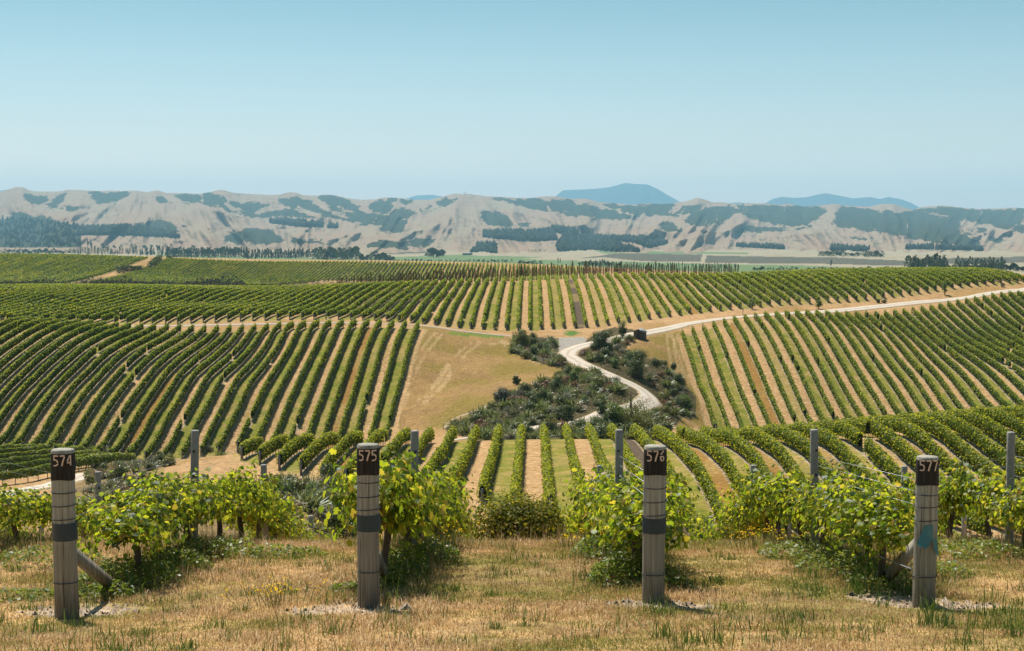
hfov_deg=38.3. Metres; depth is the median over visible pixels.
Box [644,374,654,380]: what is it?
flax bush
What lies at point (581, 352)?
shrub
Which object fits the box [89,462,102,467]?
flax bush
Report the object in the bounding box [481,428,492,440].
shrub
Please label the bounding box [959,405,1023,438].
vine row
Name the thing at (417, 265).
vine row
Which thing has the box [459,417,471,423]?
flax bush
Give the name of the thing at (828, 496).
grape vine
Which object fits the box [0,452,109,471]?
vine row
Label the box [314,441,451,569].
grape vine
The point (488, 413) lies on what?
flax bush
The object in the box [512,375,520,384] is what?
tree
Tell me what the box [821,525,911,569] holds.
irrigation pipe
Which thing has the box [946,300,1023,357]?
vine row
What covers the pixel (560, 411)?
shrub
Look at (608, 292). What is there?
vine row
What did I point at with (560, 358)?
shrub
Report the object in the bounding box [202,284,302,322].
vine row
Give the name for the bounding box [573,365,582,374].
shrub
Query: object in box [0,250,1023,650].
ground
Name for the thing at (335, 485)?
flax bush
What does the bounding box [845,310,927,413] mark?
vine row
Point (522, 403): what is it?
shrub
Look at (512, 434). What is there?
ground cover
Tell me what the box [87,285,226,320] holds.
vine row
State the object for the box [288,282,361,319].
vine row
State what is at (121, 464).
flax bush
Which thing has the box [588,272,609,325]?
vine row
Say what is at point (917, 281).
vine row
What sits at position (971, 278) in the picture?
vine row
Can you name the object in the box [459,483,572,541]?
round bush
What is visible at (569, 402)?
flax bush
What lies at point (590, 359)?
flax bush
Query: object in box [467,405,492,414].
flax bush
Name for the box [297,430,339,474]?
vine row
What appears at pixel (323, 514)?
shrub
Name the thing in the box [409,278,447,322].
vine row
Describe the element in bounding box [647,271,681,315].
vine row
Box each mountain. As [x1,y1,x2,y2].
[406,195,441,199]
[556,183,679,204]
[766,193,919,209]
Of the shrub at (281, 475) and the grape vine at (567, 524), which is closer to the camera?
the grape vine at (567, 524)
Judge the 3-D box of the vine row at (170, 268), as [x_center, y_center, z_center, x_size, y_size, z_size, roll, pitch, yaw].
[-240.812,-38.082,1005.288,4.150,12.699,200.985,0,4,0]
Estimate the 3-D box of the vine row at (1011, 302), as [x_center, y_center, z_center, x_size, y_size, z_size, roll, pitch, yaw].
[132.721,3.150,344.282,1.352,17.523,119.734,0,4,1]
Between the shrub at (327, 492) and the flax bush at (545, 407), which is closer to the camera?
the shrub at (327, 492)
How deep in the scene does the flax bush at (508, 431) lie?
199.09 m
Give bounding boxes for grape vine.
[0,481,45,531]
[0,484,51,540]
[0,520,41,537]
[16,489,97,536]
[37,493,108,537]
[76,470,208,576]
[78,528,140,539]
[90,464,222,557]
[136,463,242,546]
[162,455,272,539]
[205,475,300,540]
[209,470,295,537]
[243,492,318,541]
[272,520,325,542]
[301,525,332,540]
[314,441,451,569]
[346,457,467,556]
[380,452,465,546]
[409,457,472,537]
[422,473,485,535]
[425,477,481,536]
[425,500,478,538]
[447,520,478,540]
[560,460,639,519]
[560,509,582,538]
[562,464,628,521]
[562,511,592,538]
[564,500,603,533]
[568,474,713,567]
[573,457,701,558]
[575,465,691,533]
[688,509,782,540]
[690,517,736,540]
[691,488,785,539]
[716,472,793,537]
[723,459,807,537]
[741,464,828,540]
[766,476,869,548]
[773,449,939,561]
[783,473,944,579]
[880,477,965,529]
[892,461,998,537]
[938,451,1021,539]
[951,471,1023,541]
[983,477,1023,527]
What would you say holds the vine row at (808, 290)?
on the ground at (450, 374)
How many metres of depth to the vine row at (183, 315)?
384.57 m
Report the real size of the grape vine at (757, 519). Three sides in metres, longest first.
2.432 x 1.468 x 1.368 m
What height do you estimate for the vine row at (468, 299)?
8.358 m
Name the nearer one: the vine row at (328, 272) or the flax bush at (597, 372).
the flax bush at (597, 372)
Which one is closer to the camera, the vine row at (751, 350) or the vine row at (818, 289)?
the vine row at (751, 350)
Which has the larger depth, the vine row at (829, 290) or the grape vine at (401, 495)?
the vine row at (829, 290)
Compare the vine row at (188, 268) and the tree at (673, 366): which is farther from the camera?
the vine row at (188, 268)
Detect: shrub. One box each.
[80,484,94,493]
[83,468,92,475]
[84,473,94,483]
[97,462,108,470]
[106,462,127,481]
[110,479,127,488]
[126,466,149,489]
[153,451,164,465]
[159,456,176,466]
[271,470,285,481]
[277,476,296,491]
[278,492,300,511]
[279,479,297,497]
[284,472,298,480]
[290,477,306,493]
[304,480,321,490]
[307,485,332,502]
[313,503,333,520]
[314,523,336,538]
[316,460,336,477]
[318,493,333,505]
[322,474,341,486]
[322,506,347,532]
[341,522,356,539]
[471,413,481,423]
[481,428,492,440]
[486,401,496,409]
[492,417,500,425]
[502,430,515,439]
[515,388,526,395]
[515,422,534,433]
[516,431,531,439]
[518,381,529,393]
[518,401,526,409]
[519,349,533,358]
[523,390,534,397]
[524,400,535,411]
[525,393,538,404]
[529,331,537,337]
[529,336,535,344]
[529,345,538,354]
[531,409,541,420]
[532,381,539,389]
[536,386,552,401]
[538,413,547,421]
[539,382,548,388]
[544,406,557,414]
[547,375,564,390]
[550,339,557,346]
[552,374,564,379]
[552,403,566,419]
[553,394,566,404]
[555,355,566,362]
[559,423,574,438]
[561,375,570,384]
[562,366,571,375]
[563,392,573,399]
[569,420,579,426]
[570,389,581,397]
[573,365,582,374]
[574,419,585,426]
[578,348,587,354]
[582,389,591,396]
[584,417,598,426]
[591,383,601,394]
[591,415,605,423]
[592,375,604,386]
[593,351,603,362]
[594,420,610,438]
[597,412,614,423]
[598,347,610,356]
[604,421,611,438]
[608,415,619,423]
[610,358,617,366]
[618,419,632,436]
[622,351,634,359]
[623,334,636,340]
[644,430,654,439]
[650,407,663,415]
[651,357,661,366]
[656,371,664,375]
[658,392,668,400]
[659,358,666,365]
[660,421,672,430]
[661,405,669,412]
[665,401,672,407]
[667,386,677,396]
[671,382,680,388]
[674,396,685,407]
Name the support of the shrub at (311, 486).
on the ground at (450, 374)
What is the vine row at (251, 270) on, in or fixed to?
on the ground at (450, 374)
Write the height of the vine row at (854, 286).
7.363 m
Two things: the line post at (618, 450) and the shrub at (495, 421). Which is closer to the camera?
the line post at (618, 450)
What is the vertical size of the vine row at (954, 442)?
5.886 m
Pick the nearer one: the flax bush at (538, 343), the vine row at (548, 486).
the vine row at (548, 486)
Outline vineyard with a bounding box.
[0,253,147,283]
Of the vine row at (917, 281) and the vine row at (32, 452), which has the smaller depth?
the vine row at (32, 452)
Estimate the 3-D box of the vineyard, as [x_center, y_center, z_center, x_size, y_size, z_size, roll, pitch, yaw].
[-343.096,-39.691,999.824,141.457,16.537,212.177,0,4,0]
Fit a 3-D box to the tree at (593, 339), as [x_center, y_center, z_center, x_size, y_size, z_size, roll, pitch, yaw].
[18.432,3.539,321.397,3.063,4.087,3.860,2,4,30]
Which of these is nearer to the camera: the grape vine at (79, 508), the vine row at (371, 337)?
the grape vine at (79, 508)
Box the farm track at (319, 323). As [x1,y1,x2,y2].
[131,322,511,336]
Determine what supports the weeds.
on the ground at (450, 374)
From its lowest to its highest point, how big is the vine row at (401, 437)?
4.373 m
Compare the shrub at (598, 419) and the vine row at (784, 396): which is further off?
the vine row at (784, 396)
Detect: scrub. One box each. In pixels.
[0,275,246,285]
[1,277,353,284]
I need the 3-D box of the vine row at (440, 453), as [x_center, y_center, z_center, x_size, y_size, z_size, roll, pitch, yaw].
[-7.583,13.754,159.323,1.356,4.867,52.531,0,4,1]
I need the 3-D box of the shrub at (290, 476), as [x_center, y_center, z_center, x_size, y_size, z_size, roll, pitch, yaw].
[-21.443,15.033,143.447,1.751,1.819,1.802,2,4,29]
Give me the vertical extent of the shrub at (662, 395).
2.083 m
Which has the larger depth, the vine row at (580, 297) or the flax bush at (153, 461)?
the vine row at (580, 297)
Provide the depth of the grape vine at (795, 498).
19.81 m
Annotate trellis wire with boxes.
[75,456,317,534]
[76,476,206,515]
[77,465,296,521]
[743,456,912,495]
[789,465,913,490]
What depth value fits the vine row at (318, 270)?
1026.89 m
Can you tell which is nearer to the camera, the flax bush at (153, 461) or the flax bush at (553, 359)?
the flax bush at (153, 461)
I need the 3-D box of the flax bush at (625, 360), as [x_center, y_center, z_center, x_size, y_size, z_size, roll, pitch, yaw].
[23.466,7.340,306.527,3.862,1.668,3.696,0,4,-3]
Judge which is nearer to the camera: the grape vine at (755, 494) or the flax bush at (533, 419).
the grape vine at (755, 494)
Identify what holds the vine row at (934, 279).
on the ground at (450, 374)
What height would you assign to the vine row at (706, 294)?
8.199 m
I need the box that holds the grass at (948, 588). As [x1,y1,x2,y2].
[0,526,1023,650]
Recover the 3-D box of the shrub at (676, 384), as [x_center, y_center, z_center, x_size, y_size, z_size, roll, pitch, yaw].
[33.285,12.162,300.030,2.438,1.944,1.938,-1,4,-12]
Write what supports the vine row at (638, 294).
on the ground at (450, 374)
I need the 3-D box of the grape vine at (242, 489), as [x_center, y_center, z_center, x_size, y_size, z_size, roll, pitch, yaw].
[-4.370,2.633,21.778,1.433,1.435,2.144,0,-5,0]
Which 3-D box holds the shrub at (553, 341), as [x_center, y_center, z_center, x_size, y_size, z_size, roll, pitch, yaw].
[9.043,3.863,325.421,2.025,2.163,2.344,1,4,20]
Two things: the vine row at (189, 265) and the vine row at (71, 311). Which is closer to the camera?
the vine row at (71, 311)
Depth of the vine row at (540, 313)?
392.33 m
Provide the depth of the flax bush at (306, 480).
141.43 m
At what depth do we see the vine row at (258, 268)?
1044.79 m
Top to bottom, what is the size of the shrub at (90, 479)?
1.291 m
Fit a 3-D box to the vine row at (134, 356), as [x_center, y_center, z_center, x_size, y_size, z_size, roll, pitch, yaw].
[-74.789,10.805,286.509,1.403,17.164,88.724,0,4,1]
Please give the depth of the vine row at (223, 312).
381.39 m
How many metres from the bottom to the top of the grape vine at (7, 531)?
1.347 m
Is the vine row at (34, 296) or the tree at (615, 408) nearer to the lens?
the tree at (615, 408)
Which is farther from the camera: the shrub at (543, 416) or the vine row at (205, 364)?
the vine row at (205, 364)
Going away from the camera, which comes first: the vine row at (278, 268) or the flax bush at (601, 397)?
the flax bush at (601, 397)
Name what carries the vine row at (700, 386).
on the ground at (450, 374)
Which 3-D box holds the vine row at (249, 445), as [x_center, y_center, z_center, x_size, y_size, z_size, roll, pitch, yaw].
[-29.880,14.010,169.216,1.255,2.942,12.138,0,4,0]
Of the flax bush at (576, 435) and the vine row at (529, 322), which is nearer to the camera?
the flax bush at (576, 435)
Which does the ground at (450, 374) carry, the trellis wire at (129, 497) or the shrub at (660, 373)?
the shrub at (660, 373)
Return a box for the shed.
[634,328,646,339]
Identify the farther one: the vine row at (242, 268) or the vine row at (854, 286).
the vine row at (242, 268)
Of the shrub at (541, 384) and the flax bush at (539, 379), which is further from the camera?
the flax bush at (539, 379)
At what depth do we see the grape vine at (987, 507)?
20.18 m
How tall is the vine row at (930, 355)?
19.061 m
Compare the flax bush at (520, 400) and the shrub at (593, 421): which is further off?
the flax bush at (520, 400)
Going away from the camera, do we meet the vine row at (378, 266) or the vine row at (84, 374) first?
the vine row at (84, 374)
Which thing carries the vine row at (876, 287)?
on the ground at (450, 374)
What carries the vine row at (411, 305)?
on the ground at (450, 374)
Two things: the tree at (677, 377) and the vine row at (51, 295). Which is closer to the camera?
the tree at (677, 377)
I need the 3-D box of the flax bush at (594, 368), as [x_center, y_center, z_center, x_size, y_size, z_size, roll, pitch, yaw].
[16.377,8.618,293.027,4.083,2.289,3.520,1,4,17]
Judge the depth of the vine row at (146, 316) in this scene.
382.45 m
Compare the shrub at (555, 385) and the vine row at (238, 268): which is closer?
the shrub at (555, 385)
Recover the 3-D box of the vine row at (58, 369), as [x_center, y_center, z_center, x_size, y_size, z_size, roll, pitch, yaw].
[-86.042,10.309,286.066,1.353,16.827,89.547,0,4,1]
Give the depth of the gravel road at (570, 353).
347.45 m
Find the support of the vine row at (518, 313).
on the ground at (450, 374)
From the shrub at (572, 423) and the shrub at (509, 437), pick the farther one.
the shrub at (572, 423)
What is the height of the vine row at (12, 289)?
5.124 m
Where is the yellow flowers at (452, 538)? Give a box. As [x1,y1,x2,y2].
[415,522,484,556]
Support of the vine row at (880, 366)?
on the ground at (450, 374)
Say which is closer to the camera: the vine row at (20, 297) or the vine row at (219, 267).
the vine row at (20, 297)
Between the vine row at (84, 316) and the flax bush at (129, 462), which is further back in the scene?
the vine row at (84, 316)
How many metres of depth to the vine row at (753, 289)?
431.29 m
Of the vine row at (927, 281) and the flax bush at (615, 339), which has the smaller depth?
the flax bush at (615, 339)
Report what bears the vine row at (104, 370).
on the ground at (450, 374)
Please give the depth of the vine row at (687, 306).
425.07 m
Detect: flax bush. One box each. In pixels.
[82,482,122,502]
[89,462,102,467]
[101,444,108,451]
[104,477,121,488]
[109,461,132,471]
[124,458,135,468]
[129,461,142,472]
[135,457,159,470]
[138,458,161,467]
[210,449,230,455]
[284,492,306,507]
[289,487,330,513]
[298,473,317,483]
[325,480,348,495]
[444,422,461,433]
[445,417,460,426]
[455,420,472,434]
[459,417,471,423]
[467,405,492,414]
[479,426,487,437]
[480,408,495,417]
[480,422,493,431]
[489,411,504,419]
[490,423,514,439]
[491,398,510,408]
[496,415,517,428]
[502,427,516,439]
[504,404,521,415]
[506,397,517,406]
[508,346,516,352]
[509,414,530,426]
[514,397,528,403]
[514,407,534,420]
[516,345,524,353]
[523,415,540,424]
[527,429,539,438]
[528,399,550,411]
[532,374,553,383]
[534,386,550,394]
[535,345,552,356]
[536,340,544,347]
[536,403,550,414]
[547,355,560,364]
[550,428,559,435]
[556,383,573,392]
[556,386,574,397]
[557,358,564,365]
[557,418,570,428]
[558,394,583,406]
[567,379,578,387]
[572,428,583,438]
[574,431,585,438]
[575,403,588,411]
[578,416,589,423]
[583,353,595,361]
[586,387,599,396]
[588,363,600,372]
[590,398,606,405]
[592,392,610,399]
[594,369,606,375]
[598,375,612,384]
[605,383,625,392]
[607,333,623,343]
[610,380,627,390]
[618,359,627,364]
[623,427,629,439]
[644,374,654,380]
[648,380,657,386]
[657,376,674,386]
[659,413,669,419]
[664,367,673,374]
[668,406,682,414]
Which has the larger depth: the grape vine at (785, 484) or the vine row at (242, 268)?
the vine row at (242, 268)
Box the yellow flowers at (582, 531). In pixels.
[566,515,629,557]
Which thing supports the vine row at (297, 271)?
on the ground at (450, 374)
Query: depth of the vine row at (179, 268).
1028.99 m
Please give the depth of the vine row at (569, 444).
151.63 m
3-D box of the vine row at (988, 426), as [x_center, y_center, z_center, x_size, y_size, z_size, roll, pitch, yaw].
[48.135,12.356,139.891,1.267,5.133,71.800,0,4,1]
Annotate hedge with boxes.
[114,265,143,272]
[147,254,162,266]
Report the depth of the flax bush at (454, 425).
236.31 m
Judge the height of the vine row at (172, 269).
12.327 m
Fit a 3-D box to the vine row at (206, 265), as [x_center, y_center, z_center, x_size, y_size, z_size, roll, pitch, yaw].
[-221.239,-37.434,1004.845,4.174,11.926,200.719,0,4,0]
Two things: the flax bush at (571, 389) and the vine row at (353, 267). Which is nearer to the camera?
the flax bush at (571, 389)
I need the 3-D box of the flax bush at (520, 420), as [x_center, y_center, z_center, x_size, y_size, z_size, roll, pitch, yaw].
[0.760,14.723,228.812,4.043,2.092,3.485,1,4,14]
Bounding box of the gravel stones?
[16,589,1007,617]
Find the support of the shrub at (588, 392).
on the ground at (450, 374)
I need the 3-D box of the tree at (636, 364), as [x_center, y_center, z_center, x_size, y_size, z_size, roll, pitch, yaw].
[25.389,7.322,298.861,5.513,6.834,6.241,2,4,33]
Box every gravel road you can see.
[1,473,86,493]
[454,288,1023,440]
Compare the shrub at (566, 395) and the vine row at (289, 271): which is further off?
the vine row at (289, 271)
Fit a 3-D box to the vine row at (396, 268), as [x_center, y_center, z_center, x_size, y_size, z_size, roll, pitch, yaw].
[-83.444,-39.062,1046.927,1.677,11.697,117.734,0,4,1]
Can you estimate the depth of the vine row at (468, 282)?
394.52 m
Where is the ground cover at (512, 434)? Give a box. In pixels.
[77,331,692,539]
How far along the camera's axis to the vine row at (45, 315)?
382.35 m
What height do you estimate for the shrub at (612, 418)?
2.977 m
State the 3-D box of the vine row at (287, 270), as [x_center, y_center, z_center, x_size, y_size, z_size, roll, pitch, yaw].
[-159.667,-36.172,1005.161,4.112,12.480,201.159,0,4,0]
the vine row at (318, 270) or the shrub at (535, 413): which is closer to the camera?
the shrub at (535, 413)
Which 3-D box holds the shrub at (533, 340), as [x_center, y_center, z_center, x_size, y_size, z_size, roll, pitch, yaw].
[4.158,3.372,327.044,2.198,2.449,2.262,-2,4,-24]
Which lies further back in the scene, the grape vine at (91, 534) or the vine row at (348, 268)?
the vine row at (348, 268)
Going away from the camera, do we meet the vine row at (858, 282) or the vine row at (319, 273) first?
the vine row at (858, 282)
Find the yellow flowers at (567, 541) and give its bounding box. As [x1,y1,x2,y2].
[555,533,596,548]
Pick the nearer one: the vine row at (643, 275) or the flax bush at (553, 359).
the flax bush at (553, 359)
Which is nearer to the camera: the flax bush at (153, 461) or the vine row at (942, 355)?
the flax bush at (153, 461)
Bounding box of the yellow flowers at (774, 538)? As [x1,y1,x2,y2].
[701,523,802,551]
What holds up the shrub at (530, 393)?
on the ground at (450, 374)
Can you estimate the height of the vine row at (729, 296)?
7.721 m
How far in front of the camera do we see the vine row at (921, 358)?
335.54 m
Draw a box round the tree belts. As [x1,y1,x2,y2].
[0,243,1004,270]
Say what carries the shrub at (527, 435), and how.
on the ground at (450, 374)
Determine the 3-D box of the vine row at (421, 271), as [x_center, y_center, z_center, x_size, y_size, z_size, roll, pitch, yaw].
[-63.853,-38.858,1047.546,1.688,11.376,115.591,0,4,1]
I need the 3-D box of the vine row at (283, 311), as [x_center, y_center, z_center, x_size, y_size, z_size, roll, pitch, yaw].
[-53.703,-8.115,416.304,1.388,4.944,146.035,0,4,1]
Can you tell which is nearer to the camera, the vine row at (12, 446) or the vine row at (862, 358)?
the vine row at (12, 446)
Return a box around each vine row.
[0,283,56,288]
[0,283,70,289]
[0,283,76,291]
[0,283,89,293]
[0,283,95,295]
[0,283,98,298]
[0,283,115,301]
[0,283,119,304]
[0,283,131,306]
[0,283,137,308]
[0,283,145,312]
[0,284,149,317]
[0,284,155,320]
[0,315,29,326]
[0,316,42,336]
[0,316,55,344]
[0,317,68,356]
[0,318,80,369]
[0,319,93,383]
[0,320,105,403]
[0,321,119,424]
[0,322,131,444]
[0,444,37,448]
[0,444,50,453]
[0,445,86,458]
[0,449,99,463]
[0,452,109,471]
[0,452,136,484]
[2,322,144,444]
[3,283,53,286]
[11,284,175,317]
[20,323,156,444]
[29,284,183,316]
[37,323,169,447]
[40,284,189,318]
[50,285,190,318]
[53,323,182,447]
[63,285,205,319]
[70,324,194,448]
[75,285,217,319]
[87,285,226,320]
[89,324,206,451]
[93,257,168,280]
[98,257,173,280]
[100,257,177,281]
[101,285,234,320]
[107,324,219,452]
[113,285,242,322]
[114,258,180,279]
[115,258,184,280]
[118,258,192,281]
[123,258,188,279]
[125,285,251,322]
[125,324,231,453]
[126,258,195,281]
[126,258,199,282]
[132,258,203,283]
[138,259,207,282]
[139,285,259,322]
[143,259,210,281]
[143,323,244,458]
[144,259,214,282]
[150,259,218,281]
[150,284,268,323]
[154,259,222,282]
[158,260,225,283]
[162,323,257,455]
[163,260,229,282]
[165,284,276,323]
[171,260,233,282]
[173,260,237,282]
[176,284,284,323]
[177,260,241,283]
[179,322,269,458]
[181,260,244,283]
[189,284,292,322]
[194,260,248,281]
[198,260,255,282]
[198,261,251,281]
[199,321,281,456]
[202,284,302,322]
[214,284,311,322]
[216,320,294,451]
[221,261,263,280]
[222,261,267,281]
[223,261,271,281]
[225,260,259,279]
[226,283,317,321]
[233,261,273,281]
[235,319,307,451]
[239,283,327,320]
[239,436,264,460]
[240,260,278,280]
[241,260,293,283]
[244,261,281,280]
[244,261,285,281]
[244,261,289,283]
[245,260,297,284]
[249,261,300,285]
[251,283,336,320]
[254,260,304,285]
[255,319,319,436]
[255,433,289,464]
[258,261,308,285]
[263,282,343,320]
[265,261,312,284]
[270,318,331,439]
[273,260,315,284]
[274,432,314,469]
[275,282,352,319]
[278,261,319,284]
[285,261,323,284]
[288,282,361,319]
[288,318,344,442]
[292,261,326,282]
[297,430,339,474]
[298,261,330,283]
[300,281,370,319]
[304,261,334,282]
[304,318,357,447]
[311,261,338,280]
[312,281,377,319]
[316,261,342,281]
[318,430,363,473]
[319,319,369,437]
[322,261,345,279]
[324,281,387,319]
[327,260,349,279]
[331,261,352,279]
[335,261,357,279]
[337,281,395,319]
[338,318,381,439]
[340,261,360,279]
[342,428,389,478]
[344,261,364,280]
[348,261,368,279]
[349,280,404,319]
[352,261,371,280]
[354,319,394,430]
[357,261,375,279]
[361,280,412,319]
[362,261,379,279]
[366,261,383,279]
[368,319,406,435]
[369,261,386,280]
[373,280,421,320]
[374,261,390,279]
[377,261,394,279]
[380,426,410,462]
[382,261,397,280]
[384,320,419,435]
[385,279,429,320]
[386,261,401,279]
[391,261,405,279]
[396,261,409,279]
[397,279,437,321]
[397,426,434,470]
[399,261,412,280]
[407,261,420,279]
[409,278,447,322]
[412,261,424,279]
[417,261,428,279]
[421,278,455,323]
[422,262,432,278]
[423,425,457,474]
[424,261,435,280]
[433,278,463,324]
[445,277,471,326]
[449,424,479,487]
[456,277,480,327]
[468,277,488,328]
[476,423,502,506]
[481,276,497,329]
[492,276,506,329]
[504,276,514,330]
[508,423,525,499]
[516,275,523,330]
[527,275,531,329]
[537,275,542,329]
[539,422,556,506]
[545,274,554,328]
[554,274,565,328]
[561,422,586,501]
[563,273,576,328]
[571,273,587,327]
[579,273,598,326]
[584,423,628,533]
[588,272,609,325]
[597,272,619,323]
[605,272,630,322]
[607,422,677,534]
[614,272,640,320]
[622,271,650,319]
[629,423,715,535]
[630,271,660,317]
[639,271,671,314]
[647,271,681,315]
[652,424,724,516]
[655,271,691,314]
[664,271,701,313]
[673,271,712,311]
[675,425,794,535]
[681,271,722,309]
[681,329,717,427]
[690,271,732,309]
[691,326,730,426]
[698,272,741,308]
[698,425,833,534]
[701,322,744,429]
[707,271,750,307]
[712,320,758,425]
[715,271,761,307]
[722,318,771,424]
[723,425,809,484]
[724,270,771,306]
[732,271,781,305]
[732,315,785,425]
[740,271,790,304]
[743,314,798,422]
[749,270,800,304]
[751,422,845,483]
[753,312,814,422]
[758,270,811,303]
[763,311,826,420]
[767,270,820,300]
[774,310,839,419]
[775,270,830,302]
[777,421,955,538]
[784,270,839,302]
[784,310,851,419]
[793,269,848,301]
[793,310,871,433]
[800,269,857,301]
[804,309,876,416]
[809,269,867,300]
[809,419,993,536]
[814,309,889,415]
[818,268,877,299]
[824,309,901,416]
[826,268,884,298]
[834,310,914,413]
[836,268,893,295]
[836,417,1022,534]
[842,267,902,296]
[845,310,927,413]
[853,310,938,412]
[855,267,910,295]
[859,414,971,480]
[861,267,919,291]
[864,310,952,411]
[868,267,928,291]
[870,412,1016,484]
[873,310,963,410]
[877,267,936,291]
[882,309,978,409]
[886,267,943,287]
[892,309,995,407]
[898,267,954,288]
[901,308,1010,406]
[902,267,962,287]
[910,267,970,286]
[910,307,1023,405]
[911,411,1023,479]
[920,305,1023,393]
[922,267,978,284]
[929,304,1023,377]
[931,267,986,283]
[934,408,1023,458]
[937,267,995,284]
[938,302,1023,367]
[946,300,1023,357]
[950,267,1000,281]
[953,266,1010,283]
[955,299,1023,351]
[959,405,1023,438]
[964,297,1023,345]
[966,267,1019,281]
[972,267,1023,280]
[972,296,1023,339]
[981,294,1023,331]
[983,404,1023,421]
[991,293,1023,324]
[999,292,1023,315]
[1007,290,1023,306]
[1017,290,1023,298]
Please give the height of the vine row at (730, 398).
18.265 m
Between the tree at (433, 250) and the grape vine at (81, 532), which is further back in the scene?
the tree at (433, 250)
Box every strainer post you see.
[50,448,117,619]
[356,443,388,608]
[642,444,666,603]
[884,455,938,607]
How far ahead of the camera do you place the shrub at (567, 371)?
285.46 m
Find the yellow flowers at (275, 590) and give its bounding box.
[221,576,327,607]
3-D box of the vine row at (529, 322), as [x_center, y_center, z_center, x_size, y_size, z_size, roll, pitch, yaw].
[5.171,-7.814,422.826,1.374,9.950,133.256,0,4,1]
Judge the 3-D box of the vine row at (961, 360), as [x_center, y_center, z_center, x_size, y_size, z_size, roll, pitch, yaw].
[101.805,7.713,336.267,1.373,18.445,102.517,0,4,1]
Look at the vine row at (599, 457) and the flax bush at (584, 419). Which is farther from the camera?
the flax bush at (584, 419)
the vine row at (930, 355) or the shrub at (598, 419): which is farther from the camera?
the vine row at (930, 355)
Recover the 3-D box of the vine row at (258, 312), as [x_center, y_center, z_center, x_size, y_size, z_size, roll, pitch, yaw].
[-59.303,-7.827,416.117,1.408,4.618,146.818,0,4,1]
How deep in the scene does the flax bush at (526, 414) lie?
234.39 m
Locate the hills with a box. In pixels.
[0,187,1023,253]
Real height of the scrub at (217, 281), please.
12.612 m
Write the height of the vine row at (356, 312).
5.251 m
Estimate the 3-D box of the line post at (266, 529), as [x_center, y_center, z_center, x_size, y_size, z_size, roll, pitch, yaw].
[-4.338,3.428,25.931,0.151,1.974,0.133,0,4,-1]
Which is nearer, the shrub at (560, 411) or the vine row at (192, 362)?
the shrub at (560, 411)
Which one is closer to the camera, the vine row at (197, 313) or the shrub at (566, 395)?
the shrub at (566, 395)
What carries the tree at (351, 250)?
on the ground at (450, 374)
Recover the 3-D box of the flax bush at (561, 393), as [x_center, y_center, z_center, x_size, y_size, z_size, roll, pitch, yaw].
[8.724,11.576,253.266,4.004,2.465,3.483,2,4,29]
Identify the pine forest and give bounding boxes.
[0,215,982,252]
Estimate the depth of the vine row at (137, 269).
1009.75 m
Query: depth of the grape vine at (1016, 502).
18.81 m
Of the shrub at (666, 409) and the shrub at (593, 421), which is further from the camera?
the shrub at (666, 409)
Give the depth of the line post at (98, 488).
25.85 m
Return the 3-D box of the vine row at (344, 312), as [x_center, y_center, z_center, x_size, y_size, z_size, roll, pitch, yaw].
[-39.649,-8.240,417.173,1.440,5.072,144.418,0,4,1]
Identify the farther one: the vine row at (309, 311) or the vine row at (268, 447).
the vine row at (309, 311)
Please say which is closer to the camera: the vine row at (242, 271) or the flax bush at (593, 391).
the flax bush at (593, 391)
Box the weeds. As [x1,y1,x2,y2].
[0,532,1023,602]
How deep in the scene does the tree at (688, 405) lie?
291.84 m
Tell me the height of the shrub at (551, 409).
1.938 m
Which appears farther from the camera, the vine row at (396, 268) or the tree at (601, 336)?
the vine row at (396, 268)
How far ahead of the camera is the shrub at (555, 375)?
274.70 m
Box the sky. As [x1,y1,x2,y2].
[0,0,1023,208]
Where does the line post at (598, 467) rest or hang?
on the ground at (450, 374)
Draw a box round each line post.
[95,471,101,534]
[190,430,198,546]
[261,464,268,540]
[308,515,315,534]
[408,430,418,545]
[596,465,602,481]
[615,429,622,534]
[749,465,756,539]
[810,429,818,544]
[901,466,907,498]
[961,516,966,537]
[1005,431,1016,543]
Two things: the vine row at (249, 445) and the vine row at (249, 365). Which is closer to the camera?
the vine row at (249, 445)
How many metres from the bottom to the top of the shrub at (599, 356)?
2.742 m
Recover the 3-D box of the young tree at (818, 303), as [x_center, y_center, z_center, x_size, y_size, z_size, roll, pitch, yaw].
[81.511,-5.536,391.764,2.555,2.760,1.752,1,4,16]
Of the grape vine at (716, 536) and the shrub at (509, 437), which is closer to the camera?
the grape vine at (716, 536)
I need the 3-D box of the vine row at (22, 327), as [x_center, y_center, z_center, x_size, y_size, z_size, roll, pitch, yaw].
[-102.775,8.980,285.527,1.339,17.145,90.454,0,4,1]
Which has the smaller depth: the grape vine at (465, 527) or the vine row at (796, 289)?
the grape vine at (465, 527)
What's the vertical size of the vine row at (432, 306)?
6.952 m
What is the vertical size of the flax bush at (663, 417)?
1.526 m
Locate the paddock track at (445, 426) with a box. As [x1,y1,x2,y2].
[442,383,531,428]
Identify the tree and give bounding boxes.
[243,247,248,258]
[323,250,331,259]
[347,245,363,258]
[347,247,356,258]
[427,247,439,257]
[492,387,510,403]
[512,329,531,344]
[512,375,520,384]
[542,413,560,431]
[562,405,576,420]
[566,369,579,383]
[588,333,598,349]
[590,328,618,350]
[595,399,607,414]
[604,400,627,427]
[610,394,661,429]
[617,320,627,337]
[625,345,650,376]
[669,363,676,370]
[671,373,685,386]
[680,394,694,408]
[747,298,755,309]
[815,300,822,308]
[909,257,915,266]
[915,257,920,266]
[941,280,948,294]
[1010,263,1017,269]
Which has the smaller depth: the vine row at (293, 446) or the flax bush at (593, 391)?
the vine row at (293, 446)

